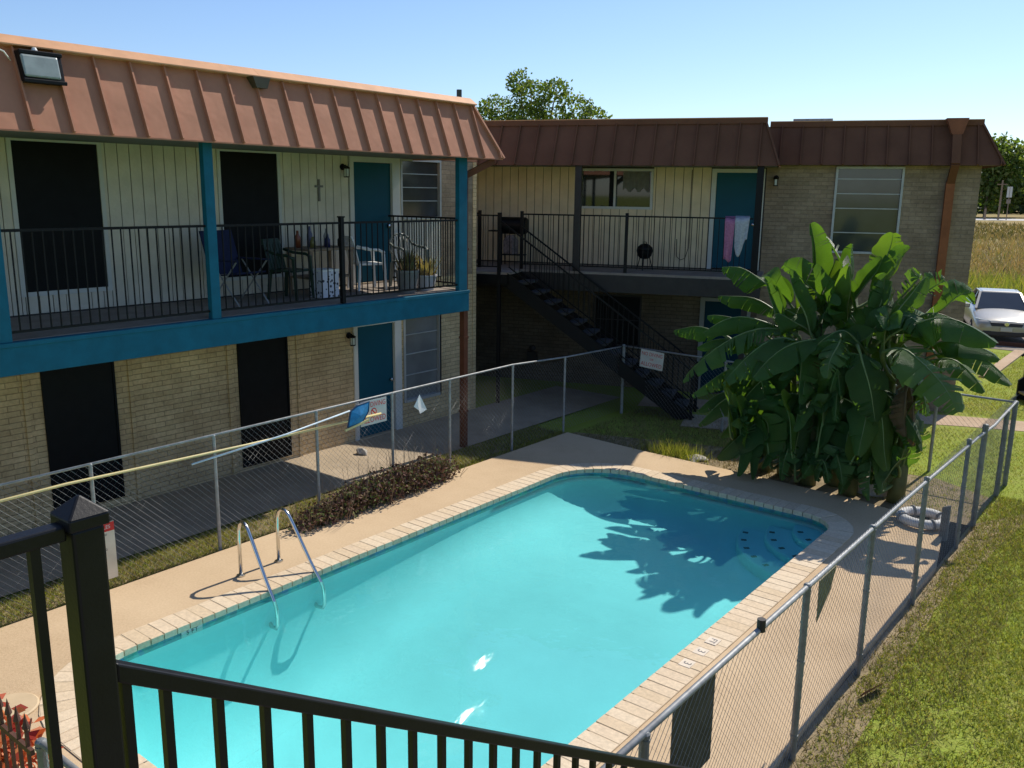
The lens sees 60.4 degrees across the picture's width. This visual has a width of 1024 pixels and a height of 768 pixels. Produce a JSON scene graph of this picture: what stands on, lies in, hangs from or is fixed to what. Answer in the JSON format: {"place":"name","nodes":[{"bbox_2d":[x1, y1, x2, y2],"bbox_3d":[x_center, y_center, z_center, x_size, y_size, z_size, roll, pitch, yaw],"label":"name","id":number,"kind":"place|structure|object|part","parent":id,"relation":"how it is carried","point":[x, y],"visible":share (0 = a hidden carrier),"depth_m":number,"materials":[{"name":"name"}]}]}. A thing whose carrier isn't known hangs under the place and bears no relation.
{"place":"outdoors","nodes":[
{"label":"outdoors","id":0,"kind":"place"},
{"bbox_2d":[0,423,564,627],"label":"grass strip","id":1,"kind":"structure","parent":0,"point":[234,526],"depth_m":11.09,"materials":[{"name":"plant"}]},
{"bbox_2d":[0,432,941,767],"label":"pool deck","id":2,"kind":"structure","parent":0,"point":[162,594],"depth_m":9.84,"materials":[{"name":"beige concrete"}]},
{"bbox_2d":[1,693,39,722],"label":"access cover","id":3,"kind":"object","parent":2,"relation":"on","point":[31,701],"visible":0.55,"depth_m":7.57,"materials":[{"name":"white plastic"}]},
{"bbox_2d":[0,693,63,767],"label":"red leaved shrub","id":4,"kind":"object","parent":2,"relation":"on","point":[36,733],"visible":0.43,"depth_m":5.79,"materials":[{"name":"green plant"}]},
{"bbox_2d":[236,507,325,629],"bbox_3d":[-2.676,2.088,10.122,0.796,1.140,0.702,10,15,37],"label":"pool ladder","id":5,"kind":"object","parent":2,"relation":"on","point":[277,560],"visible":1,"depth_m":10.11,"materials":[{"name":"metal"}]},
{"bbox_2d":[288,460,384,533],"bbox_3d":[-2.347,1.571,11.888,0.735,0.805,1.630,10,15,37],"label":"shrub","id":6,"kind":"object","parent":2,"relation":"on","point":[330,509],"visible":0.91,"depth_m":11.83,"materials":[{"name":"brown plant"}]},
{"bbox_2d":[337,433,431,512],"bbox_3d":[-1.816,1.267,12.656,0.758,1.078,1.800,10,15,37],"label":"shrub","id":7,"kind":"object","parent":2,"relation":"on","point":[389,485],"visible":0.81,"depth_m":12.58,"materials":[{"name":"brown plant"}]},
{"bbox_2d":[388,437,469,493],"bbox_3d":[-1.284,1.192,13.419,0.753,0.897,1.654,10,15,37],"label":"shrub","id":8,"kind":"object","parent":2,"relation":"on","point":[439,472],"visible":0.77,"depth_m":13.32,"materials":[{"name":"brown plant"}]},
{"bbox_2d":[39,463,853,767],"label":"swimming pool","id":9,"kind":"structure","parent":2,"relation":"in","point":[581,604],"depth_m":10.45,"materials":[{"name":"liquid"}]},
{"bbox_2d":[0,344,1018,767],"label":"chain link fence","id":10,"kind":"object","parent":2,"relation":"on","point":[642,738],"visible":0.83,"depth_m":9.54,"materials":[{"name":"metal"}]},
{"bbox_2d":[0,697,34,767],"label":"picket gate","id":11,"kind":"structure","parent":10,"relation":"attached to","point":[18,740],"depth_m":5.30,"materials":[{"name":"brown metal"}]},
{"bbox_2d":[104,520,117,578],"bbox_3d":[-4.519,1.857,9.611,0.006,0.660,0.400,10,15,37],"label":"rules sign","id":12,"kind":"object","parent":10,"relation":"attached to","point":[110,543],"visible":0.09,"depth_m":9.72,"materials":[{"name":"white plastic"}]},
{"bbox_2d":[0,412,381,501],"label":"pool pole","id":13,"kind":"object","parent":10,"relation":"hanging from","point":[130,470],"visible":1,"depth_m":9.96,"materials":[{"name":"white plastic"}]},
{"bbox_2d":[191,401,369,464],"bbox_3d":[-2.864,0.631,11.339,0.062,0.356,2.797,10,15,37],"label":"skimmer net","id":14,"kind":"object","parent":10,"relation":"attached to","point":[358,413],"visible":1,"depth_m":12.15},
{"bbox_2d":[360,397,386,426],"bbox_3d":[-1.975,0.395,12.567,0.007,0.360,0.500,10,15,37],"label":"pool sign","id":15,"kind":"object","parent":10,"relation":"attached to","point":[377,405],"visible":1,"depth_m":12.61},
{"bbox_2d":[414,394,426,412],"bbox_3d":[-1.382,0.301,13.299,0.016,0.300,0.270,10,15,37],"label":"white rag","id":16,"kind":"object","parent":10,"relation":"attached to","point":[419,405],"visible":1,"depth_m":13.29,"materials":[{"name":"fabric"}]},
{"bbox_2d":[639,349,663,370],"bbox_3d":[2.774,-0.478,17.476,0.544,0.395,0.006,10,15,37],"label":"pool sign","id":17,"kind":"object","parent":10,"relation":"attached to","point":[654,360],"visible":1,"depth_m":17.47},
{"bbox_2d":[670,674,715,767],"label":"sign panel","id":18,"kind":"object","parent":10,"relation":"attached to","point":[689,725],"visible":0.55,"depth_m":5.47,"materials":[{"name":"black metal"}]},
{"bbox_2d":[816,565,836,621],"bbox_3d":[2.589,1.732,7.296,0.042,0.370,0.410,10,15,37],"label":"sign panel","id":19,"kind":"object","parent":10,"relation":"attached to","point":[827,590],"visible":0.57,"depth_m":7.22,"materials":[{"name":"grey metal"}]},
{"bbox_2d":[939,505,950,541],"bbox_3d":[5.702,1.822,11.589,0.100,0.495,0.100,10,15,37],"label":"sign panel","id":20,"kind":"object","parent":10,"relation":"attached to","point":[944,521],"visible":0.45,"depth_m":11.55,"materials":[{"name":"grey metal"}]},
{"bbox_2d":[896,505,949,530],"bbox_3d":[5.620,1.832,12.047,0.695,0.167,0.697,4,13,15],"label":"coiled hose","id":21,"kind":"object","parent":2,"relation":"on","point":[917,522],"visible":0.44,"depth_m":12.01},
{"bbox_2d":[0,348,1023,767],"bbox_3d":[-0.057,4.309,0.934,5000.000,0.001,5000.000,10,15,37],"label":"ground","id":22,"kind":"structure","parent":0,"point":[632,394],"depth_m":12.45,"materials":[{"name":"green plant"}]},
{"bbox_2d":[0,33,504,536],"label":"apartment building","id":23,"kind":"structure","parent":22,"relation":"on","point":[128,325],"depth_m":12.21,"materials":[{"name":"beige brick"}]},
{"bbox_2d":[4,137,112,296],"bbox_3d":[-5.766,-2.120,11.239,0.090,1.930,1.170,10,15,37],"label":"window","id":24,"kind":"structure","parent":23,"relation":"in","point":[53,183],"depth_m":11.18,"materials":[{"name":"black glass"}]},
{"bbox_2d":[40,361,124,508],"bbox_3d":[-5.784,0.685,11.871,0.090,1.980,0.970,10,15,37],"label":"window","id":25,"kind":"structure","parent":23,"relation":"in","point":[80,406],"depth_m":11.82,"materials":[{"name":"black glass"}]},
{"bbox_2d":[199,230,270,306],"bbox_3d":[-3.890,-1.628,12.370,0.720,1.026,0.650,7,14,28],"label":"folding chair","id":26,"kind":"object","parent":23,"relation":"on","point":[227,255],"visible":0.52,"depth_m":12.50,"materials":[{"name":"blue fabric"}]},
{"bbox_2d":[215,149,284,280],"bbox_3d":[-3.993,-2.572,13.431,0.090,1.930,1.120,10,15,37],"label":"window","id":27,"kind":"structure","parent":23,"relation":"in","point":[248,182],"depth_m":13.38,"materials":[{"name":"black glass"}]},
{"bbox_2d":[236,337,291,467],"bbox_3d":[-3.975,0.253,14.116,0.090,2.040,0.940,10,15,37],"label":"window","id":28,"kind":"structure","parent":23,"relation":"in","point":[263,365],"depth_m":14.08,"materials":[{"name":"black glass"}]},
{"bbox_2d":[261,238,314,300],"bbox_3d":[-3.341,-1.714,13.114,0.602,0.880,0.544,5,13,18],"label":"plastic armchair","id":29,"kind":"object","parent":23,"relation":"on","point":[271,255],"visible":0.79,"depth_m":13.09,"materials":[{"name":"plastic"}]},
{"bbox_2d":[315,179,322,200],"bbox_3d":[-3.141,-3.154,14.328,0.020,0.350,0.160,10,15,37],"label":"wall cross","id":30,"kind":"object","parent":23,"relation":"attached to","point":[319,195],"depth_m":14.32,"materials":[{"name":"grey metal"}]},
{"bbox_2d":[285,245,353,293],"bbox_3d":[-3.027,-1.804,13.928,0.600,0.720,0.900,10,15,37],"label":"side table","id":31,"kind":"object","parent":23,"relation":"on","point":[311,251],"visible":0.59,"depth_m":13.83,"materials":[{"name":"brown wood"}]},
{"bbox_2d":[295,230,300,247],"bbox_3d":[-3.317,-2.243,13.616,0.090,0.260,0.090,10,15,37],"label":"bottle","id":32,"kind":"object","parent":31,"relation":"on","point":[298,240],"visible":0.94,"depth_m":13.59,"materials":[{"name":"brown glass"}]},
{"bbox_2d":[307,226,312,246],"bbox_3d":[-3.177,-2.314,13.814,0.090,0.320,0.090,10,15,37],"label":"bottle","id":33,"kind":"object","parent":31,"relation":"on","point":[309,232],"visible":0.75,"depth_m":13.78,"materials":[{"name":"blue glass"}]},
{"bbox_2d":[310,237,315,247],"bbox_3d":[-3.080,-2.191,13.604,0.090,0.170,0.090,10,15,37],"label":"bottle","id":34,"kind":"object","parent":31,"relation":"on","point":[312,242],"visible":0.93,"depth_m":13.57,"materials":[{"name":"glass"}]},
{"bbox_2d":[324,237,329,246],"bbox_3d":[-2.896,-2.245,13.796,0.090,0.200,0.090,10,15,37],"label":"bottle","id":35,"kind":"object","parent":31,"relation":"on","point":[325,243],"visible":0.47,"depth_m":13.77,"materials":[{"name":"blue glass"}]},
{"bbox_2d":[310,268,338,297],"bbox_3d":[-2.855,-1.536,13.388,0.310,0.430,0.330,10,15,37],"label":"storage box","id":36,"kind":"object","parent":23,"relation":"on","point":[325,283],"visible":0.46,"depth_m":13.27,"materials":[{"name":"white plastic"}]},
{"bbox_2d":[344,235,386,290],"bbox_3d":[-2.438,-2.003,14.504,0.602,0.880,0.544,-7,14,-31],"label":"plastic armchair","id":37,"kind":"object","parent":23,"relation":"on","point":[352,242],"visible":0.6,"depth_m":14.36,"materials":[{"name":"white plastic"}]},
{"bbox_2d":[347,156,399,284],"bbox_3d":[-2.427,-2.858,15.427,0.170,2.165,1.160,10,15,37],"label":"door","id":38,"kind":"structure","parent":23,"relation":"in","point":[373,182],"depth_m":15.38,"materials":[{"name":"teal paint"}]},
{"bbox_2d":[352,320,402,440],"bbox_3d":[-2.464,-0.117,16.021,0.170,2.145,1.160,10,15,37],"label":"door","id":39,"kind":"structure","parent":23,"relation":"in","point":[377,351],"depth_m":16.02,"materials":[{"name":"teal paint"}]},
{"bbox_2d":[395,249,420,292],"bbox_3d":[-1.717,-1.834,14.182,0.485,0.704,0.559,10,15,37],"label":"flower pot","id":40,"kind":"object","parent":23,"relation":"on","point":[407,273],"visible":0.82,"depth_m":14.07,"materials":[{"name":"white ceramic"}]},
{"bbox_2d":[389,233,428,285],"bbox_3d":[-1.767,-2.118,15.039,0.544,0.896,0.574,-10,16,-41],"label":"patio chair","id":41,"kind":"object","parent":23,"relation":"on","point":[406,251],"visible":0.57,"depth_m":15.05,"materials":[{"name":"white metal"}]},
{"bbox_2d":[400,159,441,218],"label":"window","id":42,"kind":"structure","parent":23,"relation":"in","point":[420,181],"depth_m":16.24,"materials":[{"name":"glass"}]},
{"bbox_2d":[403,315,441,402],"bbox_3d":[-1.737,-0.532,16.859,0.140,1.650,1.020,10,15,37],"label":"window","id":43,"kind":"structure","parent":23,"relation":"in","point":[421,336],"depth_m":16.90,"materials":[{"name":"metal"}]},
{"bbox_2d":[415,254,441,290],"bbox_3d":[-1.411,-1.861,14.545,0.563,0.612,0.516,2,12,4],"label":"flower pot","id":44,"kind":"object","parent":23,"relation":"on","point":[426,275],"visible":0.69,"depth_m":14.47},
{"bbox_2d":[0,386,619,596],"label":"walkway","id":45,"kind":"structure","parent":22,"relation":"on","point":[13,573],"depth_m":13.53,"materials":[{"name":"beige concrete"}]},
{"bbox_2d":[356,447,367,454],"bbox_3d":[-2.559,1.140,14.994,0.193,0.111,0.203,-1,12,-8],"label":"rock","id":46,"kind":"object","parent":45,"relation":"on","point":[358,450],"visible":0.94,"depth_m":14.94,"materials":[{"name":"white stone"}]},
{"bbox_2d":[476,67,612,119],"bbox_3d":[1.236,-9.265,40.555,9.475,10.183,3.814,10,15,37],"label":"tree","id":47,"kind":"object","parent":22,"relation":"on","point":[530,109],"visible":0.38,"depth_m":39.04,"materials":[{"name":"green plant"}]},
{"bbox_2d":[476,212,698,419],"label":"staircase","id":48,"kind":"structure","parent":22,"relation":"on","point":[560,315],"depth_m":18.07,"materials":[{"name":"black metal"}]},
{"bbox_2d":[680,414,727,429],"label":"stepping slab","id":49,"kind":"structure","parent":22,"relation":"on","point":[694,423],"depth_m":17.33,"materials":[{"name":"grey concrete"}]},
{"bbox_2d":[638,396,1023,430],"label":"footpath","id":50,"kind":"structure","parent":22,"relation":"on","point":[971,422],"depth_m":17.92,"materials":[{"name":"beige concrete"}]},
{"bbox_2d":[857,683,882,698],"bbox_3d":[3.255,2.767,7.968,0.338,0.100,0.063,-7,14,-32],"label":"scrap board","id":51,"kind":"object","parent":22,"relation":"on","point":[865,692],"visible":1,"depth_m":7.92,"materials":[{"name":"brown wood"}]},
{"bbox_2d":[896,380,922,414],"bbox_3d":[8.309,0.230,18.466,0.480,0.760,0.440,5,13,17],"label":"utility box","id":52,"kind":"object","parent":22,"relation":"on","point":[920,382],"visible":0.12,"depth_m":18.27,"materials":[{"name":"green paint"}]},
{"bbox_2d":[977,183,1023,213],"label":"wood","id":53,"kind":"object","parent":22,"relation":"on","point":[1013,211],"visible":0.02,"depth_m":277.95,"materials":[{"name":"green plant"}]},
{"bbox_2d":[978,350,1023,377],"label":"kerb","id":54,"kind":"structure","parent":22,"relation":"on","point":[1007,360],"depth_m":24.56,"materials":[{"name":"beige concrete"}]},
{"bbox_2d":[990,336,1023,350],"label":"parking lot","id":55,"kind":"structure","parent":22,"relation":"on","point":[1012,339],"depth_m":28.12,"materials":[{"name":"grey asphalt"}]},
{"bbox_2d":[963,288,1023,337],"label":"parked car","id":56,"kind":"object","parent":55,"relation":"on","point":[994,312],"visible":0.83,"depth_m":28.23,"materials":[{"name":"silver metal"}]},
{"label":"windows","id":57,"kind":"part","parent":56,"relation":"part of","materials":[{"name":"black glass"}]},
{"bbox_2d":[996,340,1023,347],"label":"kerb stop","id":58,"kind":"object","parent":55,"relation":"on","point":[1010,344],"depth_m":26.98,"materials":[{"name":"grey concrete"}]},
{"bbox_2d":[1002,151,1023,214],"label":"tree","id":59,"kind":"object","parent":22,"relation":"on","point":[1021,204],"visible":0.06,"depth_m":221.65,"materials":[{"name":"green plant"}]},
{"bbox_2d":[1011,354,1023,399],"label":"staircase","id":60,"kind":"structure","parent":22,"relation":"on","point":[1020,390],"depth_m":19.78,"materials":[{"name":"black metal"}]},
{"bbox_3d":[0.746,2.726,1.821,3.260,2.740,7.300,10,15,37],"label":"staircase","id":61,"kind":"object","parent":22,"relation":"on","visible":0},
{"bbox_2d":[0,495,690,767],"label":"stair railing","id":62,"kind":"object","parent":61,"relation":"attached to","point":[104,679],"visible":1,"depth_m":1.87,"materials":[{"name":"black metal"}]},
{"bbox_2d":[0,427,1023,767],"bbox_3d":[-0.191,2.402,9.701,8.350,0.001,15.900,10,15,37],"label":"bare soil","id":63,"kind":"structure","parent":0,"point":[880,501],"depth_m":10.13,"materials":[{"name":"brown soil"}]},
{"bbox_2d":[635,432,714,464],"bbox_3d":[2.820,1.103,15.191,1.831,0.299,1.011,10,15,37],"label":"grass tuft","id":64,"kind":"object","parent":63,"relation":"on","point":[679,451],"visible":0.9,"depth_m":15.20,"materials":[{"name":"green plant"}]},
{"bbox_2d":[685,454,707,461],"bbox_3d":[3.158,1.263,15.037,0.361,0.107,0.349,1,12,3],"label":"paving stone","id":65,"kind":"object","parent":63,"relation":"on","point":[694,458],"visible":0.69,"depth_m":14.95,"materials":[{"name":"beige stone"}]},
{"bbox_2d":[674,222,1012,503],"bbox_3d":[4.648,-0.396,13.395,5.281,4.050,2.317,10,15,37],"label":"banana plant","id":66,"kind":"object","parent":63,"relation":"on","point":[842,425],"visible":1,"depth_m":12.91,"materials":[{"name":"green plant"}]},
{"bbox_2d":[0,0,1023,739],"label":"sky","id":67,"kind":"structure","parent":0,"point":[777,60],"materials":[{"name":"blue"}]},
{"bbox_2d":[476,117,1005,411],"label":"apartment building","id":68,"kind":"structure","parent":0,"point":[598,202],"depth_m":18.65,"materials":[{"name":"brick"}]},
{"bbox_2d":[489,217,527,264],"bbox_3d":[-0.076,-3.253,19.999,0.870,1.070,0.380,5,13,17],"label":"barrel grill","id":69,"kind":"object","parent":68,"relation":"on","point":[513,223],"visible":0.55,"depth_m":19.78,"materials":[{"name":"black metal"}]},
{"bbox_2d":[503,235,517,253],"bbox_3d":[-0.026,-3.176,20.000,0.260,0.420,0.220,10,15,37],"label":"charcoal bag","id":70,"kind":"object","parent":69,"relation":"on","point":[513,238],"visible":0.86,"depth_m":19.93,"materials":[{"name":"grey paper"}]},
{"bbox_2d":[582,168,653,209],"bbox_3d":[2.349,-4.400,19.844,1.680,0.890,0.145,5,13,17],"label":"window","id":71,"kind":"structure","parent":68,"relation":"in","point":[602,188],"depth_m":19.84,"materials":[{"name":"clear glass"}]},
{"bbox_2d":[594,293,641,346],"bbox_3d":[2.453,-1.481,20.430,1.100,1.200,0.145,5,13,17],"label":"window","id":72,"kind":"structure","parent":68,"relation":"in","point":[633,303],"depth_m":20.43,"materials":[{"name":"black glass"}]},
{"bbox_2d":[636,242,652,270],"bbox_3d":[2.865,-2.772,19.061,0.365,0.610,0.390,5,13,17],"label":"kettle grill","id":73,"kind":"object","parent":68,"relation":"on","point":[647,249],"visible":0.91,"depth_m":18.94,"materials":[{"name":"black metal"}]},
{"bbox_2d":[697,297,750,391],"bbox_3d":[4.754,-0.858,19.819,1.100,2.160,0.155,5,13,17],"label":"door","id":74,"kind":"structure","parent":68,"relation":"in","point":[708,305],"depth_m":19.76,"materials":[{"name":"teal paint"}]},
{"bbox_2d":[723,216,735,261],"bbox_3d":[4.341,-2.893,17.599,0.200,0.911,0.113,5,13,17],"label":"towel","id":75,"kind":"object","parent":68,"relation":"hanging from","point":[729,232],"visible":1,"depth_m":17.56,"materials":[{"name":"fabric"}]},
{"bbox_2d":[707,169,765,270],"bbox_3d":[4.881,-3.584,19.198,1.110,2.155,0.155,5,13,17],"label":"door","id":76,"kind":"structure","parent":68,"relation":"in","point":[733,191],"depth_m":19.15,"materials":[{"name":"teal paint"}]},
{"bbox_2d":[734,216,749,256],"bbox_3d":[4.567,-2.934,17.515,0.285,0.811,0.113,5,13,17],"label":"towel","id":77,"kind":"object","parent":68,"relation":"hanging from","point":[741,228],"visible":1,"depth_m":17.47,"materials":[{"name":"white fabric"}]},
{"bbox_2d":[830,166,904,253],"bbox_3d":[7.387,-3.615,18.349,1.320,1.780,0.145,5,13,17],"label":"window","id":78,"kind":"structure","parent":68,"relation":"in","point":[867,203],"depth_m":18.35,"materials":[{"name":"glass"}]},
{"bbox_2d":[857,476,886,496],"bbox_3d":[5.524,1.524,13.488,0.607,0.337,0.496,10,15,37],"label":"rock","id":79,"kind":"object","parent":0,"point":[872,492],"visible":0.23,"depth_m":13.28,"materials":[{"name":"grey stone"}]},
{"bbox_2d":[797,351,1023,767],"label":"lawn grass","id":80,"kind":"structure","parent":0,"point":[992,647],"depth_m":8.63,"materials":[{"name":"green plant"}]},
{"bbox_2d":[970,211,1023,280],"bbox_3d":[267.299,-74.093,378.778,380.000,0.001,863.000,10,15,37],"label":"field","id":81,"kind":"structure","parent":0,"point":[1003,216],"depth_m":179.83,"materials":[{"name":"plant"}]},
{"bbox_2d":[968,266,1023,296],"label":"green weeds","id":82,"kind":"object","parent":81,"relation":"on","point":[973,284],"visible":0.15,"depth_m":41.91,"materials":[{"name":"green plant"}]},
{"bbox_2d":[969,232,1023,287],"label":"dry weeds","id":83,"kind":"object","parent":81,"relation":"on","point":[982,262],"visible":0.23,"depth_m":64.84,"materials":[{"name":"yellow plant"}]},
{"bbox_2d":[974,220,1023,240],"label":"weeds","id":84,"kind":"object","parent":81,"relation":"on","point":[1015,228],"visible":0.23,"depth_m":122.22,"materials":[{"name":"beige plant"}]},
{"bbox_2d":[976,132,1023,216],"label":"tree","id":85,"kind":"object","parent":81,"relation":"on","point":[1011,171],"visible":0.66,"depth_m":216.24,"materials":[{"name":"green plant"}]},
{"bbox_2d":[997,180,1007,219],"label":"utility pole","id":86,"kind":"object","parent":81,"relation":"on","point":[999,207],"visible":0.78,"depth_m":193.60,"materials":[{"name":"brown wood"}]},
{"bbox_2d":[1006,186,1012,219],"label":"road sign","id":87,"kind":"object","parent":81,"relation":"on","point":[1009,192],"visible":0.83,"depth_m":192.63,"materials":[{"name":"white metal"}]},
{"bbox_2d":[976,218,1023,220],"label":"road","id":88,"kind":"structure","parent":0,"point":[1002,219],"depth_m":198.03,"materials":[{"name":"grey asphalt"}]}
]}

